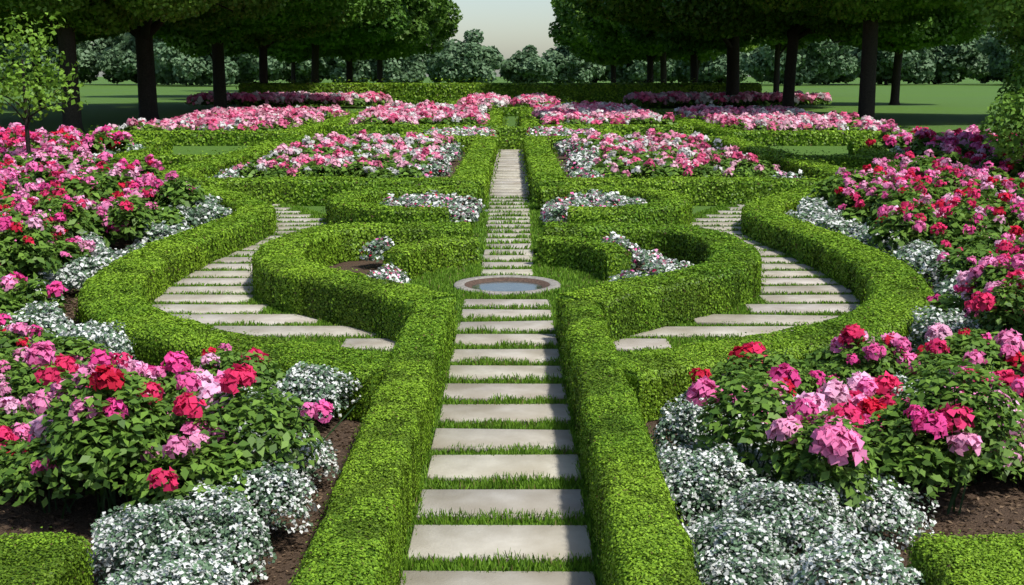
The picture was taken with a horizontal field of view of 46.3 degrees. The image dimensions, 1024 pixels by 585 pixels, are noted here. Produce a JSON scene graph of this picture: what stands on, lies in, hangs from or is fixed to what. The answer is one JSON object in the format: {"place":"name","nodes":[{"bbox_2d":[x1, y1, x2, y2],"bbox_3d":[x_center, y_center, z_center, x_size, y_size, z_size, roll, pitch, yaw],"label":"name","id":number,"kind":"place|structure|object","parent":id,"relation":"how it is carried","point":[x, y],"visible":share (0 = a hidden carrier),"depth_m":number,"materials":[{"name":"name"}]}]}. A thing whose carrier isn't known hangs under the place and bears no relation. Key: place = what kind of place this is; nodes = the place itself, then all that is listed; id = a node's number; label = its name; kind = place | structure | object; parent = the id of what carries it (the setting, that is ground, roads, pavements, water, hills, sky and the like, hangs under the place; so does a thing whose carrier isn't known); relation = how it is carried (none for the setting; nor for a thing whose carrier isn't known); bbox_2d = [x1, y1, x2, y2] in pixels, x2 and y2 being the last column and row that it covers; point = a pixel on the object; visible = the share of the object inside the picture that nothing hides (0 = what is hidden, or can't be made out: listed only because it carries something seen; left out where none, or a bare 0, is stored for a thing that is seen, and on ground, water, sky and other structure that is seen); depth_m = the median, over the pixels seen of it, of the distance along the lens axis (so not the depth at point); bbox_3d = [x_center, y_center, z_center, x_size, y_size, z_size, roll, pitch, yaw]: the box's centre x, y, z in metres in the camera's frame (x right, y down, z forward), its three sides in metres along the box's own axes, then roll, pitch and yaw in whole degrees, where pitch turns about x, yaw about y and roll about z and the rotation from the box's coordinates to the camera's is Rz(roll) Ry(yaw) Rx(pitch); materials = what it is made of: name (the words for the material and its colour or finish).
{"place":"outdoors","nodes":[
{"label":"outdoors","id":0,"kind":"place"},
{"bbox_2d":[91,0,750,76],"label":"sky","id":1,"kind":"structure","parent":0,"point":[508,25],"materials":[{"name":"white"}]},
{"bbox_2d":[0,77,1023,582],"bbox_3d":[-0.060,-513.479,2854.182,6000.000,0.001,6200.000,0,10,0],"label":"ground","id":2,"kind":"structure","parent":0,"point":[962,105],"depth_m":104.29,"materials":[{"name":"green plant"}]},
{"bbox_2d":[0,39,84,84],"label":"tree","id":3,"kind":"object","parent":2,"relation":"on","point":[79,52],"visible":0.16,"depth_m":312.53,"materials":[{"name":"green plant"}]},
{"bbox_2d":[0,19,123,106],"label":"tree","id":4,"kind":"object","parent":2,"relation":"on","point":[80,37],"visible":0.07,"depth_m":96.49,"materials":[{"name":"green plant"}]},
{"bbox_2d":[48,40,101,83],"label":"tree","id":5,"kind":"object","parent":2,"relation":"on","point":[88,71],"visible":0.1,"depth_m":358.96,"materials":[{"name":"green plant"}]},
{"bbox_2d":[0,0,217,133],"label":"tree","id":6,"kind":"object","parent":2,"relation":"on","point":[99,17],"visible":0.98,"depth_m":53.15,"materials":[{"name":"green plant"}]},
{"bbox_2d":[86,37,158,83],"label":"tree","id":7,"kind":"object","parent":2,"relation":"on","point":[99,47],"visible":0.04,"depth_m":366.17,"materials":[{"name":"green plant"}]},
{"bbox_2d":[95,31,184,84],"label":"tree","id":8,"kind":"object","parent":2,"relation":"on","point":[108,63],"visible":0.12,"depth_m":343.93,"materials":[{"name":"green plant"}]},
{"bbox_2d":[117,36,211,84],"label":"tree","id":9,"kind":"object","parent":2,"relation":"on","point":[163,75],"visible":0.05,"depth_m":337.51,"materials":[{"name":"green plant"}]},
{"bbox_2d":[53,0,288,121],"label":"tree","id":10,"kind":"object","parent":2,"relation":"on","point":[232,10],"visible":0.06,"depth_m":67.85,"materials":[{"name":"green plant"}]},
{"bbox_2d":[153,40,257,85],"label":"tree","id":11,"kind":"object","parent":2,"relation":"on","point":[187,68],"visible":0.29,"depth_m":299.80,"materials":[{"name":"green plant"}]},
{"bbox_2d":[153,31,276,57],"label":"tree","id":12,"kind":"object","parent":2,"relation":"on","point":[186,46],"visible":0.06,"depth_m":144.46,"materials":[{"name":"green plant"}]},
{"bbox_2d":[202,53,289,84],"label":"tree","id":13,"kind":"object","parent":2,"relation":"on","point":[275,66],"visible":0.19,"depth_m":307.35,"materials":[{"name":"green plant"}]},
{"bbox_2d":[152,0,354,110],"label":"tree","id":14,"kind":"object","parent":2,"relation":"on","point":[292,14],"visible":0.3,"depth_m":84.88,"materials":[{"name":"green plant"}]},
{"bbox_2d":[245,47,323,82],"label":"tree","id":15,"kind":"object","parent":2,"relation":"on","point":[279,55],"visible":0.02,"depth_m":203.78,"materials":[{"name":"green plant"}]},
{"bbox_2d":[269,56,331,82],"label":"tree","id":16,"kind":"object","parent":2,"relation":"on","point":[302,71],"visible":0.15,"depth_m":312.48,"materials":[{"name":"green plant"}]},
{"bbox_2d":[234,0,401,82],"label":"tree","id":17,"kind":"object","parent":2,"relation":"on","point":[342,21],"visible":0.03,"depth_m":105.16,"materials":[{"name":"green plant"}]},
{"bbox_2d":[309,56,373,82],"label":"tree","id":18,"kind":"object","parent":2,"relation":"on","point":[334,69],"visible":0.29,"depth_m":311.36,"materials":[{"name":"green plant"}]},
{"bbox_2d":[271,0,416,82],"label":"tree","id":19,"kind":"object","parent":2,"relation":"on","point":[363,31],"visible":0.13,"depth_m":128.48,"materials":[{"name":"green plant"}]},
{"bbox_2d":[271,0,453,82],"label":"tree","id":20,"kind":"object","parent":2,"relation":"on","point":[426,16],"visible":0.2,"depth_m":150.53,"materials":[{"name":"green plant"}]},
{"bbox_2d":[362,52,432,82],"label":"tree","id":21,"kind":"object","parent":2,"relation":"on","point":[410,69],"visible":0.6,"depth_m":310.57,"materials":[{"name":"green plant"}]},
{"bbox_2d":[362,0,462,82],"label":"tree","id":22,"kind":"object","parent":2,"relation":"on","point":[450,26],"visible":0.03,"depth_m":195.61,"materials":[{"name":"green plant"}]},
{"bbox_2d":[421,52,453,82],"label":"tree","id":23,"kind":"object","parent":2,"relation":"on","point":[432,74],"visible":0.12,"depth_m":369.44,"materials":[{"name":"green plant"}]},
{"bbox_2d":[428,28,505,82],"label":"tree","id":24,"kind":"object","parent":2,"relation":"on","point":[470,59],"visible":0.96,"depth_m":308.19,"materials":[{"name":"green plant"}]},
{"bbox_2d":[152,149,859,584],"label":"stepping stones","id":25,"kind":"object","parent":2,"relation":"on","point":[492,541],"visible":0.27,"depth_m":10.09,"materials":[{"name":"beige stone"}]},
{"bbox_2d":[152,194,860,584],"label":"grass","id":26,"kind":"structure","parent":2,"relation":"on","point":[448,278],"depth_m":11.61,"materials":[{"name":"green plant"}]},
{"bbox_2d":[453,275,560,294],"bbox_3d":[-0.060,-0.086,14.923,1.340,0.051,1.340,0,10,0],"label":"fountain basin","id":27,"kind":"object","parent":2,"relation":"on","point":[500,284],"visible":0.89,"depth_m":15.03,"materials":[{"name":"stone"}]},
{"bbox_2d":[0,122,1023,584],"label":"bed soil","id":28,"kind":"structure","parent":2,"relation":"on","point":[282,540],"depth_m":7.25,"materials":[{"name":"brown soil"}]},
{"bbox_2d":[0,11,87,155],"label":"young tree","id":29,"kind":"object","parent":28,"relation":"on","point":[21,89],"visible":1,"depth_m":27.68,"materials":[{"name":"green plant"}]},
{"bbox_2d":[0,125,987,584],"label":"silver foliage plants","id":30,"kind":"object","parent":28,"relation":"on","point":[198,541],"visible":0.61,"depth_m":6.57,"materials":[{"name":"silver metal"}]},
{"bbox_2d":[0,98,1023,539],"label":"flower foliage","id":31,"kind":"object","parent":28,"relation":"on","point":[102,450],"visible":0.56,"depth_m":8.54,"materials":[{"name":"green plant"}]},
{"bbox_2d":[0,90,1023,490],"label":"flowers","id":32,"kind":"object","parent":28,"relation":"on","point":[836,444],"visible":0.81,"depth_m":17.36,"materials":[{"name":"pink plant"}]},
{"bbox_2d":[0,77,1023,584],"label":"hedges","id":33,"kind":"object","parent":28,"relation":"on","point":[406,310],"visible":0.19,"depth_m":13.17,"materials":[{"name":"green plant"}]},
{"bbox_2d":[964,0,1023,166],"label":"tree","id":34,"kind":"object","parent":28,"relation":"on","point":[1001,12],"visible":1,"depth_m":25.66,"materials":[{"name":"green plant"}]},
{"bbox_2d":[498,44,557,82],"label":"bush","id":35,"kind":"object","parent":2,"relation":"on","point":[530,64],"visible":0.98,"depth_m":316.71,"materials":[{"name":"green plant"}]},
{"bbox_2d":[542,41,604,82],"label":"bush","id":36,"kind":"object","parent":2,"relation":"on","point":[569,66],"visible":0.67,"depth_m":329.49,"materials":[{"name":"green plant"}]},
{"bbox_2d":[548,0,646,82],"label":"tree","id":37,"kind":"object","parent":2,"relation":"on","point":[575,40],"visible":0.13,"depth_m":221.91,"materials":[{"name":"green plant"}]},
{"bbox_2d":[589,65,610,82],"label":"bush","id":38,"kind":"object","parent":2,"relation":"on","point":[605,77],"visible":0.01,"depth_m":365.41,"materials":[{"name":"green plant"}]},
{"bbox_2d":[565,0,667,82],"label":"tree","id":39,"kind":"object","parent":2,"relation":"on","point":[609,32],"visible":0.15,"depth_m":145.84,"materials":[{"name":"green plant"}]},
{"bbox_2d":[553,0,717,82],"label":"tree","id":40,"kind":"object","parent":2,"relation":"on","point":[603,48],"depth_m":175.09,"materials":[{"name":"green plant"}]},
{"bbox_2d":[605,59,678,82],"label":"tree","id":41,"kind":"object","parent":2,"relation":"on","point":[635,70],"visible":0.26,"depth_m":338.84,"materials":[{"name":"green plant"}]},
{"bbox_2d":[568,0,739,107],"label":"tree","id":42,"kind":"object","parent":2,"relation":"on","point":[645,15],"visible":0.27,"depth_m":96.45,"materials":[{"name":"green plant"}]},
{"bbox_2d":[655,59,688,82],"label":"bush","id":43,"kind":"object","parent":2,"relation":"on","point":[675,75],"visible":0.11,"depth_m":379.87,"materials":[{"name":"green plant"}]},
{"bbox_2d":[619,22,768,82],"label":"tree","id":44,"kind":"object","parent":2,"relation":"on","point":[679,43],"visible":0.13,"depth_m":120.00,"materials":[{"name":"green plant"}]},
{"bbox_2d":[678,51,748,82],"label":"tree","id":45,"kind":"object","parent":2,"relation":"on","point":[714,70],"visible":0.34,"depth_m":357.27,"materials":[{"name":"green plant"}]},
{"bbox_2d":[672,45,758,73],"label":"tree","id":46,"kind":"object","parent":2,"relation":"on","point":[712,55],"depth_m":215.49,"materials":[{"name":"green plant"}]},
{"bbox_2d":[752,44,806,83],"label":"tree","id":47,"kind":"object","parent":2,"relation":"on","point":[759,78],"visible":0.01,"depth_m":380.43,"materials":[{"name":"green plant"}]},
{"bbox_2d":[756,35,829,91],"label":"tree","id":48,"kind":"object","parent":2,"relation":"on","point":[779,47],"visible":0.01,"depth_m":155.36,"materials":[{"name":"green plant"}]},
{"bbox_2d":[740,38,857,85],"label":"tree","id":49,"kind":"object","parent":2,"relation":"on","point":[822,62],"visible":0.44,"depth_m":324.57,"materials":[{"name":"green plant"}]},
{"bbox_2d":[662,0,939,107],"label":"tree","id":50,"kind":"object","parent":2,"relation":"on","point":[735,18],"visible":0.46,"depth_m":76.20,"materials":[{"name":"green plant"}]},
{"bbox_2d":[795,71,856,84],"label":"tree","id":51,"kind":"object","parent":2,"relation":"on","point":[844,79],"visible":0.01,"depth_m":368.60,"materials":[{"name":"green plant"}]},
{"bbox_2d":[743,0,982,118],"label":"tree","id":52,"kind":"object","parent":2,"relation":"on","point":[868,13],"visible":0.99,"depth_m":61.10,"materials":[{"name":"green plant"}]},
{"bbox_2d":[843,47,935,84],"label":"bush","id":53,"kind":"object","parent":2,"relation":"on","point":[916,64],"visible":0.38,"depth_m":344.16,"materials":[{"name":"green plant"}]},
{"bbox_2d":[876,77,904,83],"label":"bush","id":54,"kind":"object","parent":2,"relation":"on","point":[879,81],"depth_m":385.80,"materials":[{"name":"green plant"}]},
{"bbox_2d":[802,7,994,104],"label":"tree","id":55,"kind":"object","parent":2,"relation":"on","point":[945,26],"visible":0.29,"depth_m":105.23,"materials":[{"name":"green plant"}]},
{"bbox_2d":[902,26,988,83],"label":"tree","id":56,"kind":"object","parent":2,"relation":"on","point":[954,64],"visible":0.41,"depth_m":374.40,"materials":[{"name":"green plant"}]},
{"bbox_2d":[938,5,1007,18],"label":"tree","id":57,"kind":"object","parent":2,"relation":"on","point":[954,10],"depth_m":71.65,"materials":[{"name":"green plant"}]},
{"bbox_2d":[975,21,1014,83],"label":"tree","id":58,"kind":"object","parent":2,"relation":"on","point":[987,78],"visible":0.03,"depth_m":391.91,"materials":[{"name":"green plant"}]},
{"bbox_2d":[974,26,1020,81],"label":"tree","id":59,"kind":"object","parent":2,"relation":"on","point":[1000,63],"visible":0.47,"depth_m":340.89,"materials":[{"name":"green plant"}]}
]}

